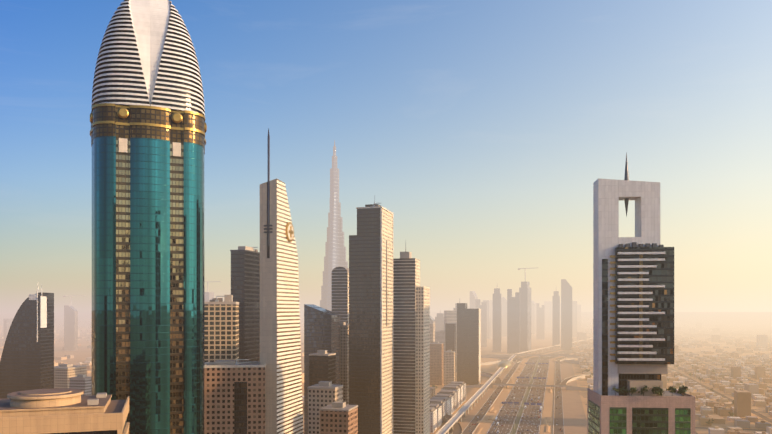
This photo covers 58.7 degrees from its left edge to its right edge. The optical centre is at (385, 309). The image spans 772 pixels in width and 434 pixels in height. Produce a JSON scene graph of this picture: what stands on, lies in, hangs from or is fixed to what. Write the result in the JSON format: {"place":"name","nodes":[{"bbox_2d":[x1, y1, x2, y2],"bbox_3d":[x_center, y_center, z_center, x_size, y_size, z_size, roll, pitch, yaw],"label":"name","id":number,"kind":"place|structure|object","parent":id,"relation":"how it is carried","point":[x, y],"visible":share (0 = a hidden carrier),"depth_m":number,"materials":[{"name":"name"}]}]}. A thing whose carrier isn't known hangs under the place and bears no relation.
{"place":"outdoors","nodes":[
{"label":"outdoors","id":0,"kind":"place"},
{"bbox_2d":[0,312,771,433],"bbox_3d":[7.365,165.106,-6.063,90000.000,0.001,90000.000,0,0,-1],"label":"ground","id":1,"kind":"structure","parent":0,"point":[83,352],"depth_m":2762.57,"materials":[{"name":"beige sand"}]},
{"bbox_2d":[0,288,53,398],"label":"curved high-rise building","id":2,"kind":"structure","parent":1,"relation":"on","point":[27,360],"depth_m":709.00,"materials":[{"name":"grey glass"}]},
{"bbox_2d":[0,389,128,433],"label":"building rooftop","id":3,"kind":"object","parent":1,"relation":"on","point":[54,411],"visible":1,"depth_m":208.37,"materials":[{"name":"beige stone"},{"name":"concrete"},{"name":"dark glass"}]},
{"bbox_2d":[90,0,206,433],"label":"skyscraper","id":4,"kind":"structure","parent":1,"relation":"on","point":[148,130],"depth_m":323.70,"materials":[{"name":"teal glass"}]},
{"bbox_2d":[204,295,238,362],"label":"office building","id":5,"kind":"structure","parent":1,"relation":"on","point":[221,330],"depth_m":553.54,"materials":[{"name":"beige concrete"}]},
{"bbox_2d":[204,360,265,433],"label":"apartment building","id":6,"kind":"structure","parent":1,"relation":"on","point":[234,398],"depth_m":434.44,"materials":[{"name":"concrete"}]},
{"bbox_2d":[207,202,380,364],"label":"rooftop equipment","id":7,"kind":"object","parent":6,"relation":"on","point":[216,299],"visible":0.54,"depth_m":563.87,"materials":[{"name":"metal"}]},
{"bbox_2d":[230,246,259,361],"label":"building","id":8,"kind":"structure","parent":1,"relation":"on","point":[245,276],"depth_m":597.41,"materials":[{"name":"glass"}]},
{"bbox_2d":[54,322,454,433],"bbox_3d":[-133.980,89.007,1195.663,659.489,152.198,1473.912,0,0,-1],"label":"mid-rise buildings","id":9,"kind":"structure","parent":1,"relation":"on","point":[331,410],"depth_m":639.91,"materials":[{"name":"concrete"}]},
{"bbox_2d":[260,128,303,433],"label":"tower","id":10,"kind":"structure","parent":1,"relation":"on","point":[280,350],"depth_m":446.86,"materials":[{"name":"concrete"}]},
{"bbox_2d":[4,268,580,369],"bbox_3d":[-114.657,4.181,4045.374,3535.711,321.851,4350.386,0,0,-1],"label":"distant skyline buildings","id":11,"kind":"structure","parent":1,"relation":"on","point":[519,318],"depth_m":2776.94,"materials":[{"name":"concrete"}]},
{"bbox_2d":[304,304,339,433],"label":"high-rise building","id":12,"kind":"structure","parent":1,"relation":"on","point":[321,328],"depth_m":719.02,"materials":[{"name":"grey glass"}]},
{"bbox_2d":[320,140,347,310],"bbox_3d":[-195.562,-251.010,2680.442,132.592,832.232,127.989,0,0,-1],"label":"skyscraper","id":13,"kind":"structure","parent":1,"relation":"on","point":[335,253],"depth_m":2680.21,"materials":[{"name":"metal"}]},
{"bbox_2d":[332,267,348,324],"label":"dark tower","id":14,"kind":"structure","parent":1,"relation":"on","point":[340,291],"depth_m":815.27,"materials":[{"name":"concrete"}]},
{"bbox_2d":[349,206,393,433],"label":"skyscraper","id":15,"kind":"structure","parent":1,"relation":"on","point":[371,319],"depth_m":698.67,"materials":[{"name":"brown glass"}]},
{"bbox_2d":[0,316,771,433],"bbox_3d":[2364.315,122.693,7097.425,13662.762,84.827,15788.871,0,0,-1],"label":"low-rise buildings","id":16,"kind":"structure","parent":1,"relation":"on","point":[742,394],"depth_m":1964.08,"materials":[{"name":"beige concrete"}]},
{"bbox_2d":[393,248,429,433],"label":"banded tower","id":17,"kind":"structure","parent":1,"relation":"on","point":[411,355],"depth_m":767.48,"materials":[{"name":"concrete"}]},
{"bbox_2d":[430,381,465,432],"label":"apartment row","id":18,"kind":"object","parent":1,"relation":"on","point":[449,399],"visible":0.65,"depth_m":1078.98,"materials":[{"name":"concrete"}]},
{"bbox_2d":[445,303,480,384],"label":"building","id":19,"kind":"structure","parent":1,"relation":"on","point":[468,346],"depth_m":1505.14,"materials":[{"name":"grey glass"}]},
{"bbox_2d":[436,338,592,433],"bbox_3d":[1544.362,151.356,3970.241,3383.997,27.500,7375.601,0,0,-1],"label":"metro viaduct","id":20,"kind":"object","parent":1,"relation":"on","point":[446,427],"visible":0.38,"depth_m":1250.98,"materials":[{"name":"concrete"}]},
{"bbox_2d":[432,364,763,423],"bbox_3d":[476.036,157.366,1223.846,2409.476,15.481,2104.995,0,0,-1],"label":"neighbourhood trees","id":21,"kind":"object","parent":1,"relation":"on","point":[708,422],"visible":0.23,"depth_m":1474.52,"materials":[{"name":"green plant"}]},
{"bbox_2d":[466,353,749,390],"bbox_3d":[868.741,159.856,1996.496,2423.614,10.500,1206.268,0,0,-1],"label":"road","id":22,"kind":"structure","parent":1,"relation":"on","point":[518,360],"depth_m":2174.07,"materials":[{"name":"grey asphalt"}]},
{"bbox_2d":[587,152,694,433],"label":"skyscraper","id":23,"kind":"structure","parent":1,"relation":"on","point":[633,317],"depth_m":377.55,"materials":[{"name":"concrete"}]},
{"bbox_2d":[576,357,771,433],"bbox_3d":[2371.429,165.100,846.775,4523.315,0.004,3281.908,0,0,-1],"label":"neighbourhood streets","id":24,"kind":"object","parent":1,"relation":"on","point":[731,400],"visible":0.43,"depth_m":1348.70,"materials":[{"name":"grey asphalt"}]},
{"bbox_2d":[0,0,771,311],"label":"sky","id":25,"kind":"structure","parent":0,"point":[486,129],"materials":[{"name":"blue"}]},
{"bbox_2d":[435,356,586,433],"bbox_3d":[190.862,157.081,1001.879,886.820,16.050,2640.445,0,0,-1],"label":"highway","id":26,"kind":"structure","parent":0,"point":[571,419],"depth_m":1180.13,"materials":[{"name":"grey asphalt"}]},
{"bbox_2d":[472,361,555,433],"bbox_3d":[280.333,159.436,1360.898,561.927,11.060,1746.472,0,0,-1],"label":"road sign gantries","id":27,"kind":"object","parent":26,"relation":"on","point":[524,403],"visible":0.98,"depth_m":1143.99,"materials":[{"name":"metal"}]},
{"bbox_2d":[469,359,562,433],"bbox_3d":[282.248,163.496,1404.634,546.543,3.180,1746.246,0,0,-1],"label":"traffic","id":28,"kind":"object","parent":26,"relation":"on","point":[498,432],"visible":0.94,"depth_m":1170.40,"materials":[{"name":"paint"}]},
{"bbox_2d":[444,360,591,433],"bbox_3d":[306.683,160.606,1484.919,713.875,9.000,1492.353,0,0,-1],"label":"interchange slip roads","id":29,"kind":"structure","parent":0,"point":[457,428],"depth_m":1370.41,"materials":[{"name":"grey asphalt"}]},
{"bbox_2d":[515,322,686,359],"bbox_3d":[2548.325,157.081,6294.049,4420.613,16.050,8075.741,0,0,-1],"label":"sandy ground","id":30,"kind":"structure","parent":0,"point":[555,351],"depth_m":2574.22,"materials":[{"name":"beige sand"}]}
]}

